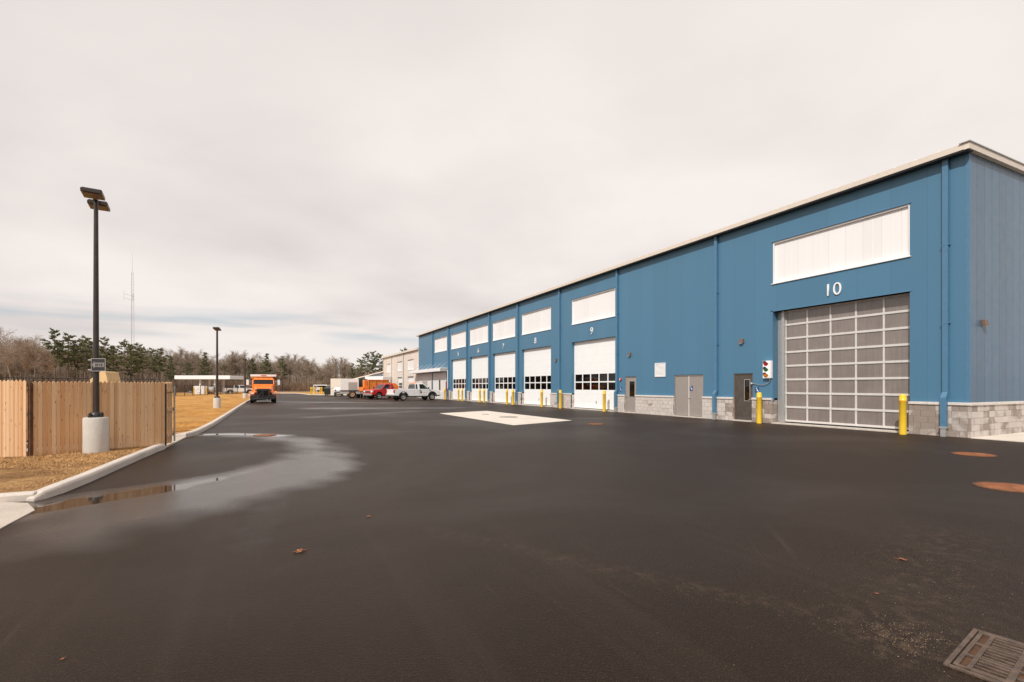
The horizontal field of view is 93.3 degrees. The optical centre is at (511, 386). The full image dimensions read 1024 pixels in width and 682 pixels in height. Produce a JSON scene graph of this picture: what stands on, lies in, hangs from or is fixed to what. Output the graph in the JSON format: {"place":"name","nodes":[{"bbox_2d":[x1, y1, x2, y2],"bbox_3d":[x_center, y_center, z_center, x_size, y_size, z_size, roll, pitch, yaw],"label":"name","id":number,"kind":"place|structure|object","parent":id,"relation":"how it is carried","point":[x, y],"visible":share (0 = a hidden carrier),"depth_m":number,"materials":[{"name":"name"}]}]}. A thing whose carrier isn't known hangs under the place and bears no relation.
{"place":"outdoors","nodes":[
{"label":"outdoors","id":0,"kind":"place"},
{"bbox_2d":[0,502,34,528],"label":"apron","id":1,"kind":"object","parent":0,"point":[11,512],"visible":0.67,"depth_m":6.13,"materials":[{"name":"concrete"}]},
{"bbox_2d":[0,446,149,492],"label":"lawn","id":2,"kind":"structure","parent":0,"point":[8,476],"depth_m":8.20,"materials":[{"name":"brown plant"}]},
{"bbox_2d":[0,380,32,456],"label":"wooden fence","id":3,"kind":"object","parent":2,"relation":"on","point":[14,414],"depth_m":10.27,"materials":[{"name":"brown wood"}]},
{"bbox_2d":[80,187,109,453],"bbox_3d":[-9.555,-1.410,11.107,0.470,6.020,1.320,0,0,-34],"label":"street lamp","id":4,"kind":"object","parent":2,"relation":"on","point":[95,430],"visible":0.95,"depth_m":11.06,"materials":[{"name":"metal"}]},
{"bbox_2d":[88,358,105,370],"bbox_3d":[-9.460,-0.490,11.020,0.370,0.292,0.027,0,0,-6],"label":"sign","id":5,"kind":"object","parent":4,"relation":"attached to","point":[98,364],"visible":1,"depth_m":11.01,"materials":[{"name":"grey metal"}]},
{"bbox_2d":[33,381,166,455],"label":"wooden fence","id":6,"kind":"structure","parent":2,"relation":"on","point":[75,406],"depth_m":11.37,"materials":[{"name":"brown wood"}]},
{"bbox_2d":[27,436,186,451],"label":"path","id":7,"kind":"structure","parent":0,"point":[177,439],"depth_m":13.76,"materials":[{"name":"concrete"}]},
{"bbox_2d":[164,382,174,443],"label":"picket gate","id":8,"kind":"structure","parent":7,"relation":"on","point":[170,409],"depth_m":13.20,"materials":[{"name":"brown wood"}]},
{"bbox_2d":[27,393,249,440],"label":"lawn","id":9,"kind":"structure","parent":0,"point":[193,400],"depth_m":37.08,"materials":[{"name":"brown plant"}]},
{"bbox_2d":[0,377,155,382],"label":"metal fence","id":10,"kind":"object","parent":9,"relation":"on","point":[62,378],"visible":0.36,"depth_m":56.22,"materials":[{"name":"metal"}]},
{"bbox_2d":[27,386,140,438],"bbox_3d":[-13.220,0.762,14.237,0.114,1.536,4.792,0,0,38],"label":"picket fence","id":11,"kind":"object","parent":9,"relation":"on","point":[60,410],"visible":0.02,"depth_m":14.15,"materials":[{"name":"brown wood"}]},
{"bbox_2d":[90,371,120,436],"bbox_3d":[-11.933,0.523,14.189,0.490,1.914,0.520,0,0,-3],"label":"plywood box","id":12,"kind":"object","parent":9,"relation":"on","point":[110,377],"visible":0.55,"depth_m":14.07,"materials":[{"name":"brown wood"}]},
{"bbox_2d":[172,385,238,395],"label":"metal fence","id":13,"kind":"object","parent":9,"relation":"on","point":[220,387],"visible":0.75,"depth_m":80.36,"materials":[{"name":"grey metal"}]},
{"bbox_2d":[213,327,220,407],"bbox_3d":[-19.827,-1.210,32.514,0.450,5.560,1.386,0,0,-27],"label":"street lamp","id":14,"kind":"object","parent":9,"relation":"on","point":[216,401],"visible":0.99,"depth_m":32.44,"materials":[{"name":"metal"}]},
{"bbox_2d":[222,385,251,393],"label":"pickup truck","id":15,"kind":"object","parent":9,"relation":"on","point":[241,388],"visible":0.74,"depth_m":96.37,"materials":[{"name":"white paint"}]},
{"bbox_2d":[243,359,246,397],"bbox_3d":[-33.130,-0.935,60.018,0.500,5.010,1.452,0,0,-27],"label":"street lamp","id":16,"kind":"object","parent":9,"relation":"on","point":[244,394],"visible":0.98,"depth_m":59.95,"materials":[{"name":"metal"}]},
{"bbox_2d":[172,392,323,393],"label":"lawn strip","id":17,"kind":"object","parent":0,"point":[277,392],"visible":0.24,"depth_m":116.06,"materials":[{"name":"brown plant"}]},
{"bbox_2d":[31,342,59,381],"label":"bare tree","id":18,"kind":"object","parent":17,"relation":"on","point":[49,361],"visible":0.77,"depth_m":96.89,"materials":[{"name":"brown plant"}]},
{"bbox_2d":[194,386,206,393],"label":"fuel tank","id":19,"kind":"object","parent":17,"relation":"on","point":[202,390],"visible":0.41,"depth_m":92.40,"materials":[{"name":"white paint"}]},
{"bbox_2d":[174,375,243,393],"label":"fuel canopy","id":20,"kind":"object","parent":17,"relation":"on","point":[209,378],"visible":0.81,"depth_m":98.01,"materials":[{"name":"white metal"}]},
{"bbox_2d":[172,380,327,392],"bbox_3d":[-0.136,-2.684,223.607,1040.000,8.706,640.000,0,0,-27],"label":"ground","id":21,"kind":"structure","parent":0,"point":[281,391],"depth_m":155.38,"materials":[{"name":"brown plant"}]},
{"bbox_2d":[0,327,15,380],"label":"bare tree","id":22,"kind":"object","parent":21,"relation":"on","point":[4,351],"visible":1,"depth_m":87.35,"materials":[{"name":"brown plant"}]},
{"bbox_2d":[1,358,16,376],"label":"bare tree","id":23,"kind":"object","parent":21,"relation":"on","point":[12,370],"visible":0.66,"depth_m":100.99,"materials":[{"name":"brown plant"}]},
{"bbox_2d":[13,354,25,379],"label":"bare tree","id":24,"kind":"object","parent":21,"relation":"on","point":[16,364],"visible":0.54,"depth_m":103.06,"materials":[{"name":"brown plant"}]},
{"bbox_2d":[8,335,43,380],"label":"bare tree","id":25,"kind":"object","parent":21,"relation":"on","point":[15,354],"visible":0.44,"depth_m":94.79,"materials":[{"name":"grey plant"}]},
{"bbox_2d":[9,333,46,382],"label":"bare tree","id":26,"kind":"object","parent":21,"relation":"on","point":[34,355],"visible":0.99,"depth_m":90.36,"materials":[{"name":"brown plant"}]},
{"bbox_2d":[35,366,50,381],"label":"bare tree","id":27,"kind":"object","parent":21,"relation":"on","point":[42,375],"visible":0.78,"depth_m":115.81,"materials":[{"name":"brown plant"}]},
{"bbox_2d":[38,328,68,381],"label":"pine tree","id":28,"kind":"object","parent":21,"relation":"on","point":[57,351],"visible":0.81,"depth_m":102.82,"materials":[{"name":"green plant"}]},
{"bbox_2d":[52,342,72,385],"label":"pine tree","id":29,"kind":"object","parent":21,"relation":"on","point":[61,365],"visible":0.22,"depth_m":109.90,"materials":[{"name":"green plant"}]},
{"bbox_2d":[52,332,83,381],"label":"pine tree","id":30,"kind":"object","parent":21,"relation":"on","point":[74,359],"visible":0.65,"depth_m":105.96,"materials":[{"name":"green plant"}]},
{"bbox_2d":[69,338,89,382],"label":"pine tree","id":31,"kind":"object","parent":21,"relation":"on","point":[77,364],"visible":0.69,"depth_m":107.95,"materials":[{"name":"green plant"}]},
{"bbox_2d":[69,335,92,381],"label":"pine tree","id":32,"kind":"object","parent":21,"relation":"on","point":[84,342],"visible":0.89,"depth_m":105.84,"materials":[{"name":"green plant"}]},
{"bbox_2d":[80,340,103,377],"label":"pine tree","id":33,"kind":"object","parent":21,"relation":"on","point":[88,365],"visible":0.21,"depth_m":111.69,"materials":[{"name":"green plant"}]},
{"bbox_2d":[90,336,114,369],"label":"pine tree","id":34,"kind":"object","parent":21,"relation":"on","point":[103,352],"visible":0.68,"depth_m":106.06,"materials":[{"name":"green plant"}]},
{"bbox_2d":[106,345,121,371],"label":"pine tree","id":35,"kind":"object","parent":21,"relation":"on","point":[113,367],"visible":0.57,"depth_m":111.84,"materials":[{"name":"green plant"}]},
{"bbox_2d":[109,339,137,381],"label":"pine tree","id":36,"kind":"object","parent":21,"relation":"on","point":[123,357],"visible":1,"depth_m":107.77,"materials":[{"name":"green plant"}]},
{"bbox_2d":[125,273,133,381],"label":"radio mast","id":37,"kind":"object","parent":21,"relation":"on","point":[131,311],"visible":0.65,"depth_m":164.75,"materials":[{"name":"metal"}]},
{"bbox_2d":[120,344,140,381],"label":"pine tree","id":38,"kind":"object","parent":21,"relation":"on","point":[129,372],"visible":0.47,"depth_m":117.72,"materials":[{"name":"green plant"}]},
{"bbox_2d":[125,342,146,382],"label":"pine tree","id":39,"kind":"object","parent":21,"relation":"on","point":[135,362],"visible":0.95,"depth_m":111.91,"materials":[{"name":"green plant"}]},
{"bbox_2d":[131,346,155,382],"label":"pine tree","id":40,"kind":"object","parent":21,"relation":"on","point":[147,352],"visible":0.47,"depth_m":119.93,"materials":[{"name":"green plant"}]},
{"bbox_2d":[142,347,164,382],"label":"pine tree","id":41,"kind":"object","parent":21,"relation":"on","point":[152,358],"visible":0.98,"depth_m":117.91,"materials":[{"name":"green plant"}]},
{"bbox_2d":[151,347,169,381],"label":"pine tree","id":42,"kind":"object","parent":21,"relation":"on","point":[162,359],"visible":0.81,"depth_m":122.00,"materials":[{"name":"green plant"}]},
{"bbox_2d":[1,378,330,391],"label":"undergrowth","id":43,"kind":"object","parent":21,"relation":"on","point":[294,387],"visible":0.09,"depth_m":156.86,"materials":[{"name":"plant"}]},
{"bbox_2d":[164,356,176,381],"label":"pine tree","id":44,"kind":"object","parent":21,"relation":"on","point":[170,370],"visible":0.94,"depth_m":127.74,"materials":[{"name":"green plant"}]},
{"bbox_2d":[173,348,187,383],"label":"bare tree","id":45,"kind":"object","parent":21,"relation":"on","point":[178,360],"visible":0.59,"depth_m":154.39,"materials":[{"name":"grey plant"}]},
{"bbox_2d":[177,347,188,381],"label":"bare tree","id":46,"kind":"object","parent":21,"relation":"on","point":[181,353],"visible":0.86,"depth_m":152.23,"materials":[{"name":"grey plant"}]},
{"bbox_2d":[181,361,194,392],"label":"pine tree","id":47,"kind":"object","parent":21,"relation":"on","point":[189,369],"visible":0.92,"depth_m":129.91,"materials":[{"name":"green plant"}]},
{"bbox_2d":[0,333,382,385],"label":"woods","id":48,"kind":"object","parent":21,"relation":"on","point":[154,376],"visible":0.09,"depth_m":180.07,"materials":[{"name":"plant"}]},
{"bbox_2d":[187,350,202,381],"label":"bare tree","id":49,"kind":"object","parent":21,"relation":"on","point":[197,361],"visible":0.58,"depth_m":149.03,"materials":[{"name":"grey plant"}]},
{"bbox_2d":[198,352,212,385],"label":"pine tree","id":50,"kind":"object","parent":21,"relation":"on","point":[204,361],"visible":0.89,"depth_m":131.86,"materials":[{"name":"green plant"}]},
{"bbox_2d":[223,352,239,382],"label":"bare tree","id":51,"kind":"object","parent":21,"relation":"on","point":[228,360],"visible":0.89,"depth_m":166.30,"materials":[{"name":"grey plant"}]},
{"bbox_2d":[228,354,242,381],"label":"bare tree","id":52,"kind":"object","parent":21,"relation":"on","point":[236,365],"visible":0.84,"depth_m":167.22,"materials":[{"name":"grey plant"}]},
{"bbox_2d":[236,356,248,375],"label":"bare tree","id":53,"kind":"object","parent":21,"relation":"on","point":[242,367],"visible":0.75,"depth_m":165.27,"materials":[{"name":"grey plant"}]},
{"bbox_2d":[247,358,256,379],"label":"pine tree","id":54,"kind":"object","parent":21,"relation":"on","point":[252,367],"visible":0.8,"depth_m":159.85,"materials":[{"name":"green plant"}]},
{"bbox_2d":[260,353,273,374],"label":"pine tree","id":55,"kind":"object","parent":21,"relation":"on","point":[267,363],"visible":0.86,"depth_m":157.86,"materials":[{"name":"green plant"}]},
{"bbox_2d":[276,356,287,390],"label":"pine tree","id":56,"kind":"object","parent":21,"relation":"on","point":[282,362],"visible":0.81,"depth_m":164.82,"materials":[{"name":"green plant"}]},
{"bbox_2d":[282,354,292,384],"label":"bare tree","id":57,"kind":"object","parent":21,"relation":"on","point":[291,371],"visible":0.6,"depth_m":181.95,"materials":[{"name":"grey plant"}]},
{"bbox_2d":[287,354,297,384],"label":"bare tree","id":58,"kind":"object","parent":21,"relation":"on","point":[295,356],"visible":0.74,"depth_m":180.69,"materials":[{"name":"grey plant"}]},
{"bbox_2d":[303,363,312,390],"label":"bare tree","id":59,"kind":"object","parent":21,"relation":"on","point":[307,374],"visible":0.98,"depth_m":169.22,"materials":[{"name":"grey plant"}]},
{"bbox_2d":[336,356,345,378],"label":"bare tree","id":60,"kind":"object","parent":21,"relation":"on","point":[340,367],"visible":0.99,"depth_m":187.52,"materials":[{"name":"grey plant"}]},
{"bbox_2d":[357,352,369,370],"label":"pine tree","id":61,"kind":"object","parent":21,"relation":"on","point":[363,365],"visible":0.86,"depth_m":141.63,"materials":[{"name":"green plant"}]},
{"bbox_2d":[365,350,380,373],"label":"pine tree","id":62,"kind":"object","parent":21,"relation":"on","point":[372,367],"visible":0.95,"depth_m":139.89,"materials":[{"name":"green plant"}]},
{"bbox_2d":[369,353,382,371],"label":"pine tree","id":63,"kind":"object","parent":21,"relation":"on","point":[381,362],"visible":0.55,"depth_m":143.75,"materials":[{"name":"green plant"}]},
{"bbox_2d":[381,348,418,388],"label":"office wing","id":64,"kind":"structure","parent":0,"point":[398,366],"depth_m":79.09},
{"bbox_2d":[408,359,413,369],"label":"window","id":65,"kind":"structure","parent":64,"relation":"in","point":[410,362],"depth_m":74.64,"materials":[{"name":"white glass"}]},
{"bbox_2d":[0,393,1023,681],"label":"asphalt lot","id":66,"kind":"structure","parent":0,"point":[428,535],"depth_m":4.63,"materials":[{"name":"black asphalt"}]},
{"bbox_2d":[0,491,36,501],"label":"kerb","id":67,"kind":"structure","parent":66,"relation":"on","point":[15,496],"depth_m":6.70,"materials":[{"name":"concrete"}]},
{"bbox_2d":[26,444,164,500],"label":"kerb","id":68,"kind":"structure","parent":66,"relation":"on","point":[67,484],"depth_m":8.17,"materials":[{"name":"concrete"}]},
{"bbox_2d":[184,394,249,436],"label":"kerb","id":69,"kind":"structure","parent":66,"relation":"on","point":[199,430],"depth_m":19.46,"materials":[{"name":"concrete"}]},
{"bbox_2d":[246,374,279,402],"bbox_3d":[-25.366,0.199,49.383,2.980,2.795,7.772,0,0,-27],"label":"dump truck","id":70,"kind":"object","parent":66,"relation":"on","point":[263,386],"visible":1,"depth_m":47.48,"materials":[{"name":"orange paint"}]},
{"bbox_2d":[323,386,330,394],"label":"dumpster","id":71,"kind":"object","parent":66,"relation":"on","point":[327,390],"visible":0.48,"depth_m":84.46,"materials":[{"name":"black paint"}]},
{"bbox_2d":[331,379,347,395],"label":"beige container","id":72,"kind":"object","parent":66,"relation":"on","point":[335,383],"visible":0.3,"depth_m":78.12,"materials":[{"name":"metal"}]},
{"bbox_2d":[336,390,362,397],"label":"flatbed trailer","id":73,"kind":"object","parent":66,"relation":"on","point":[351,393],"visible":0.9,"depth_m":66.11,"materials":[{"name":"black paint"}]},
{"bbox_2d":[340,379,358,389],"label":"white cabinet","id":74,"kind":"object","parent":73,"relation":"on","point":[349,384],"visible":0.86,"depth_m":66.09,"materials":[{"name":"metal"}]},
{"bbox_2d":[353,371,383,378],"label":"shed","id":75,"kind":"structure","parent":66,"relation":"on","point":[374,374],"depth_m":93.21,"materials":[{"name":"white paint"}]},
{"bbox_2d":[365,373,390,379],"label":"flat canopy","id":76,"kind":"object","parent":66,"relation":"on","point":[373,377],"visible":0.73,"depth_m":85.03,"materials":[{"name":"white metal"}]},
{"bbox_2d":[363,384,393,398],"bbox_3d":[-15.850,0.636,61.807,2.420,1.922,6.030,0,0,42],"label":"pickup truck","id":77,"kind":"object","parent":66,"relation":"on","point":[378,391],"visible":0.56,"depth_m":60.18,"materials":[{"name":"red paint"}]},
{"bbox_2d":[359,379,398,397],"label":"orange truck","id":78,"kind":"object","parent":66,"relation":"on","point":[369,384],"visible":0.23,"depth_m":65.33,"materials":[{"name":"orange metal"}]},
{"bbox_2d":[386,383,440,400],"bbox_3d":[-11.360,0.584,55.789,6.030,2.027,2.420,0,0,-38],"label":"pickup truck","id":79,"kind":"object","parent":66,"relation":"on","point":[424,391],"visible":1,"depth_m":55.17,"materials":[{"name":"white paint"}]},
{"bbox_2d":[440,411,571,424],"bbox_3d":[-0.783,1.607,25.716,3.710,0.026,11.210,0,0,-27],"label":"concrete pad","id":80,"kind":"object","parent":66,"relation":"on","point":[492,416],"visible":1,"depth_m":23.96,"materials":[{"name":"beige concrete"}]},
{"bbox_2d":[603,390,605,411],"bbox_3d":[5.862,0.940,30.727,0.214,1.360,0.214,0,0,-27],"label":"bollard","id":81,"kind":"object","parent":66,"relation":"on","point":[604,400],"visible":1,"depth_m":30.65,"materials":[{"name":"yellow metal"}]},
{"bbox_2d":[757,392,761,422],"bbox_3d":[10.734,0.940,20.999,0.214,1.360,0.214,0,0,-27],"label":"bollard","id":82,"kind":"object","parent":66,"relation":"on","point":[759,407],"visible":0.96,"depth_m":20.92,"materials":[{"name":"yellow metal"}]},
{"bbox_2d":[899,394,906,434],"bbox_3d":[13.031,0.940,16.121,0.214,1.360,0.214,0,0,-27],"label":"bollard","id":83,"kind":"object","parent":66,"relation":"on","point":[902,414],"visible":0.98,"depth_m":16.05,"materials":[{"name":"yellow metal"}]},
{"bbox_2d":[951,452,997,456],"bbox_3d":[10.820,1.593,11.335,0.800,0.014,0.800,0,0,-27],"label":"manhole cover","id":84,"kind":"object","parent":66,"relation":"on","point":[974,454],"visible":1,"depth_m":11.26,"materials":[{"name":"metal"}]},
{"bbox_2d":[943,628,1023,681],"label":"drain grate","id":85,"kind":"object","parent":66,"relation":"on","point":[987,656],"visible":1,"depth_m":2.82,"materials":[{"name":"metal"}]},
{"bbox_2d":[972,481,1023,492],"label":"manhole cover","id":86,"kind":"object","parent":66,"relation":"on","point":[1009,487],"visible":1,"depth_m":7.67,"materials":[{"name":"metal"}]},
{"bbox_2d":[0,0,1023,377],"label":"sky","id":87,"kind":"structure","parent":0,"point":[320,180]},
{"bbox_2d":[416,140,1023,437],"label":"maintenance garage","id":88,"kind":"structure","parent":0,"point":[863,303],"depth_m":19.55,"materials":[{"name":"metal"}]},
{"bbox_2d":[409,362,448,390],"bbox_3d":[-11.382,-0.687,64.898,1.063,4.574,14.550,0,0,-27],"label":"entrance canopy","id":89,"kind":"object","parent":88,"relation":"attached to","point":[426,370],"visible":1,"depth_m":62.16,"materials":[{"name":"white metal"}]},
{"bbox_2d":[435,335,446,352],"bbox_3d":[-9.031,-5.312,61.484,0.210,1.845,5.020,0,0,-27],"label":"window","id":90,"kind":"structure","parent":88,"relation":"in","point":[440,343],"depth_m":61.43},
{"bbox_2d":[451,330,465,349],"bbox_3d":[-6.125,-5.312,55.681,0.210,1.845,5.020,0,0,-27],"label":"window","id":91,"kind":"structure","parent":88,"relation":"in","point":[458,340],"depth_m":55.90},
{"bbox_2d":[453,358,465,399],"bbox_3d":[-5.964,-0.805,55.762,0.090,4.690,4.940,0,0,-27],"label":"overhead door","id":92,"kind":"structure","parent":88,"relation":"in","point":[459,365],"depth_m":55.95,"materials":[{"name":"white metal"}]},
{"bbox_2d":[470,324,487,345],"bbox_3d":[-3.430,-5.312,50.298,0.210,1.845,4.960,0,0,-27],"label":"window","id":93,"kind":"structure","parent":88,"relation":"in","point":[478,335],"depth_m":50.28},
{"bbox_2d":[472,355,487,401],"bbox_3d":[-3.269,-0.805,50.379,0.090,4.690,4.880,0,0,-27],"label":"overhead door","id":94,"kind":"structure","parent":88,"relation":"in","point":[480,363],"depth_m":50.62,"materials":[{"name":"white metal"}]},
{"bbox_2d":[492,316,514,340],"bbox_3d":[-0.745,-5.312,44.938,0.210,1.845,4.890,0,0,-27],"label":"window","id":95,"kind":"structure","parent":88,"relation":"in","point":[504,328],"depth_m":44.94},
{"bbox_2d":[495,351,514,402],"bbox_3d":[-0.584,-0.805,45.018,0.090,4.690,4.810,0,0,-27],"label":"overhead door","id":96,"kind":"structure","parent":88,"relation":"in","point":[504,362],"depth_m":45.22,"materials":[{"name":"white metal"}]},
{"bbox_2d":[522,306,550,334],"bbox_3d":[1.975,-5.312,39.506,0.210,1.845,4.900,0,0,-27],"label":"window","id":97,"kind":"structure","parent":88,"relation":"in","point":[539,320],"depth_m":39.55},
{"bbox_2d":[524,346,550,405],"bbox_3d":[2.136,-0.805,39.586,0.090,4.690,4.820,0,0,-27],"label":"overhead door","id":98,"kind":"structure","parent":88,"relation":"in","point":[537,361],"depth_m":39.64,"materials":[{"name":"white metal"}]},
{"bbox_2d":[572,287,614,324],"bbox_3d":[5.438,-5.312,32.590,0.210,1.845,4.970,0,0,-27],"label":"window","id":99,"kind":"structure","parent":88,"relation":"in","point":[601,305],"depth_m":32.48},
{"bbox_2d":[574,337,614,409],"bbox_3d":[5.599,-0.805,32.670,0.090,4.690,4.890,0,0,-27],"label":"overhead door","id":100,"kind":"structure","parent":88,"relation":"in","point":[594,360],"depth_m":32.68,"materials":[{"name":"white metal"}]},
{"bbox_2d":[624,376,635,411],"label":"door","id":101,"kind":"structure","parent":88,"relation":"in","point":[630,382],"depth_m":29.21,"materials":[{"name":"grey paint"}]},
{"bbox_2d":[673,375,702,416],"bbox_3d":[9.176,0.477,25.095,0.218,2.134,1.941,0,0,-27],"label":"door","id":102,"kind":"structure","parent":88,"relation":"in","point":[686,402],"depth_m":25.11,"materials":[{"name":"grey paint"}]},
{"bbox_2d":[733,373,752,419],"bbox_3d":[10.631,0.477,22.189,0.218,2.134,1.001,0,0,-27],"label":"door","id":103,"kind":"structure","parent":88,"relation":"in","point":[743,390],"depth_m":22.22,"materials":[{"name":"grey metal"}]},
{"bbox_2d":[750,361,772,384],"bbox_3d":[10.897,-0.576,21.273,0.258,1.067,1.065,0,0,-27],"label":"traffic signal","id":104,"kind":"object","parent":88,"relation":"attached to","point":[767,367],"visible":1,"depth_m":20.90,"materials":[{"name":"white paint"}]},
{"bbox_2d":[771,202,910,284],"bbox_3d":[12.417,-5.312,18.654,0.210,1.845,5.080,0,0,-27],"label":"window","id":105,"kind":"structure","parent":88,"relation":"in","point":[884,236],"depth_m":18.32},
{"bbox_2d":[777,293,909,430],"bbox_3d":[12.665,-0.842,18.773,0.180,4.795,5.010,0,0,-27],"label":"overhead door","id":106,"kind":"structure","parent":88,"relation":"in","point":[848,331],"depth_m":18.53,"materials":[{"name":"metal"}]},
{"bbox_2d":[971,432,1023,441],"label":"walkway","id":107,"kind":"structure","parent":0,"point":[1016,437],"depth_m":14.93,"materials":[{"name":"concrete"}]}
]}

